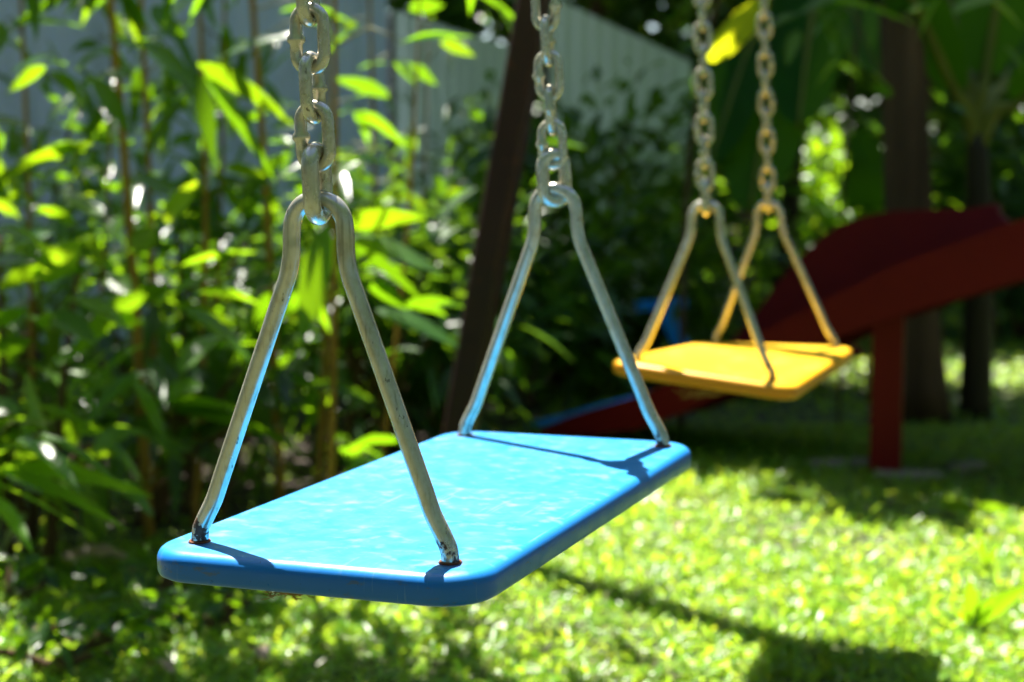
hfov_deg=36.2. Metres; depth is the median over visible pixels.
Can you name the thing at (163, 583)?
weed plant
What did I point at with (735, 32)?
yellow leaf plant
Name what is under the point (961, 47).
banana plant
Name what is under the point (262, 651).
fallen leaf
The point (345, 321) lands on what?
shrub
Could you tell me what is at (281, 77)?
metal fence
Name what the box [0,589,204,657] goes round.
weed plant
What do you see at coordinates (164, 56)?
cane plant
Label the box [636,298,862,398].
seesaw
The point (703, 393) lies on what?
fibre tuft
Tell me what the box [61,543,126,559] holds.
fallen leaf
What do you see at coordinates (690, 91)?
shrub
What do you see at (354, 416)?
shrub
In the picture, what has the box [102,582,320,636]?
weed plant
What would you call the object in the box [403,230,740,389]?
shrub
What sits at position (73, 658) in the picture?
weed plant
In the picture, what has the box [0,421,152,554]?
leaf spray
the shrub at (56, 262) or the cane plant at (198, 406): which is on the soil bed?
the cane plant at (198, 406)
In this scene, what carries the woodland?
on the ground at (536, 414)
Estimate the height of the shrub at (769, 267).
1.042 m
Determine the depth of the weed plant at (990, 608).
2.56 m
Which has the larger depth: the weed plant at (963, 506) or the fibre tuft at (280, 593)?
the weed plant at (963, 506)
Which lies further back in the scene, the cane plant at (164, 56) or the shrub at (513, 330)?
the shrub at (513, 330)
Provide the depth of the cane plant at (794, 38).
4.21 m
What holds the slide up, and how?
on the ground at (536, 414)
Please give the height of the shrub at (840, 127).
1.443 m
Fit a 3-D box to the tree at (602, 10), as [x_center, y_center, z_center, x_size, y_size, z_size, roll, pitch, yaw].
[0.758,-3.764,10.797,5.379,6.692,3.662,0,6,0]
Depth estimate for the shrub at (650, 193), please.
5.23 m
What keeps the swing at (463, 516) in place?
hanging from the swing stand
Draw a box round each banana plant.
[664,0,880,290]
[881,0,1023,421]
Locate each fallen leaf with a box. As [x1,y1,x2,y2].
[33,621,54,631]
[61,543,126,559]
[146,659,175,672]
[160,607,178,621]
[247,644,268,658]
[675,522,682,530]
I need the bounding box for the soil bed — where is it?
[0,363,574,532]
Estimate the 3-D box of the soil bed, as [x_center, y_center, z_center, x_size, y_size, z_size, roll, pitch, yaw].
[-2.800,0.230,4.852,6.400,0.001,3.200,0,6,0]
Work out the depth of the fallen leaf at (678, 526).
3.17 m
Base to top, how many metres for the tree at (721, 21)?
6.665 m
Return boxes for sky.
[387,4,1023,112]
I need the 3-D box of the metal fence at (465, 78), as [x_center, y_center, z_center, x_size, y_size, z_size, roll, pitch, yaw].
[-0.228,-0.651,6.578,0.120,1.393,0.781,5,8,40]
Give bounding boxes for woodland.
[387,0,1023,251]
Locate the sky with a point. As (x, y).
(652, 27)
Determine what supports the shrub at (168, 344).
on the soil bed
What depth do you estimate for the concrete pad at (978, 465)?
3.93 m
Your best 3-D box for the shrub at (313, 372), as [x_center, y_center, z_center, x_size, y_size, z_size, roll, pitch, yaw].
[-0.810,-0.006,4.312,1.032,0.762,0.916,-2,7,-22]
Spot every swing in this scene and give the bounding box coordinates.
[157,0,690,606]
[613,0,851,399]
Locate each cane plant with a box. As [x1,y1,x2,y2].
[0,0,164,467]
[0,0,308,541]
[9,0,320,508]
[156,0,473,499]
[228,0,513,478]
[332,0,476,447]
[766,0,1023,425]
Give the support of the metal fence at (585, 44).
on the ground at (536, 414)
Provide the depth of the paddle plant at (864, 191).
5.06 m
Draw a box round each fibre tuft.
[261,591,314,599]
[673,387,725,398]
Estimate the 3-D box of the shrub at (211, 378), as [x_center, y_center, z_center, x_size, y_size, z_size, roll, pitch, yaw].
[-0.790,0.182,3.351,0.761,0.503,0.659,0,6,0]
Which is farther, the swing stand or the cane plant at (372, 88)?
the cane plant at (372, 88)
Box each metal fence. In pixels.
[0,0,388,382]
[387,10,518,342]
[544,0,690,334]
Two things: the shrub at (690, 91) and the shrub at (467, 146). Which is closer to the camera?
the shrub at (467, 146)
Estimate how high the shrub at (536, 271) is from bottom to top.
1.116 m
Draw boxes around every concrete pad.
[806,457,868,470]
[873,469,945,482]
[947,461,988,474]
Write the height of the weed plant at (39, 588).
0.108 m
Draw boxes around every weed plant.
[0,553,93,616]
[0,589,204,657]
[0,604,167,681]
[71,531,215,599]
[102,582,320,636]
[939,500,1015,516]
[955,579,1023,628]
[977,526,999,570]
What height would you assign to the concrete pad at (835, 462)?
0.022 m
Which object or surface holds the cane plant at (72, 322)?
on the soil bed
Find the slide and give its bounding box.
[527,203,1023,473]
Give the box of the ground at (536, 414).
[0,226,1023,681]
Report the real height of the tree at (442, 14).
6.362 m
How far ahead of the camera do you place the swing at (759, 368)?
2.22 m
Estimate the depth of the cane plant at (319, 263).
2.94 m
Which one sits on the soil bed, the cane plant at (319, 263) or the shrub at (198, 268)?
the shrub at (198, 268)
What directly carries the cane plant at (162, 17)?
on the soil bed
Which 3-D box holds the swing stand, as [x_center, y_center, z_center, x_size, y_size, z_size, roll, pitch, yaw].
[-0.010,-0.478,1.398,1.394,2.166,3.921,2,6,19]
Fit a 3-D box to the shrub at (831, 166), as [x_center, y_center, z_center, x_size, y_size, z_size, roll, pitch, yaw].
[1.251,-0.462,6.952,1.640,1.190,1.108,0,6,0]
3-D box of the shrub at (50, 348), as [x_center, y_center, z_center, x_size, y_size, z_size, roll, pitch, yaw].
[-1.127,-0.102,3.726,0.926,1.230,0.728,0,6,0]
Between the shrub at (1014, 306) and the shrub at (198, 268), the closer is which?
the shrub at (198, 268)
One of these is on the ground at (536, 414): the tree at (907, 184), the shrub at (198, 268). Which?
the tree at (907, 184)
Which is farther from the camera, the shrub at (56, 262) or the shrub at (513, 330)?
the shrub at (513, 330)
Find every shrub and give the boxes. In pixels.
[0,0,372,484]
[0,37,197,492]
[0,141,277,574]
[4,242,368,458]
[7,311,326,526]
[42,217,419,451]
[112,162,574,479]
[169,264,597,432]
[218,133,554,455]
[279,95,643,436]
[337,70,715,411]
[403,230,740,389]
[412,0,826,401]
[520,127,837,386]
[614,11,856,322]
[624,112,965,349]
[709,72,1023,319]
[833,84,1023,341]
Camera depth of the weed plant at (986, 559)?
2.94 m
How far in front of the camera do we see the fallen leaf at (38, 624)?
2.47 m
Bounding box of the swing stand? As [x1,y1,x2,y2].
[442,0,550,434]
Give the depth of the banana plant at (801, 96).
5.07 m
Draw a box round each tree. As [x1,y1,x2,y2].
[387,0,513,24]
[391,0,874,123]
[711,0,1023,201]
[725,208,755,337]
[879,0,951,426]
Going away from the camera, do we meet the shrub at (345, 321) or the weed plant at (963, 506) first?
the weed plant at (963, 506)
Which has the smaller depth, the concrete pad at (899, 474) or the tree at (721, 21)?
the concrete pad at (899, 474)
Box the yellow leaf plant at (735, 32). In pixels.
[677,0,768,432]
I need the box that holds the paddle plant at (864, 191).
[842,130,883,402]

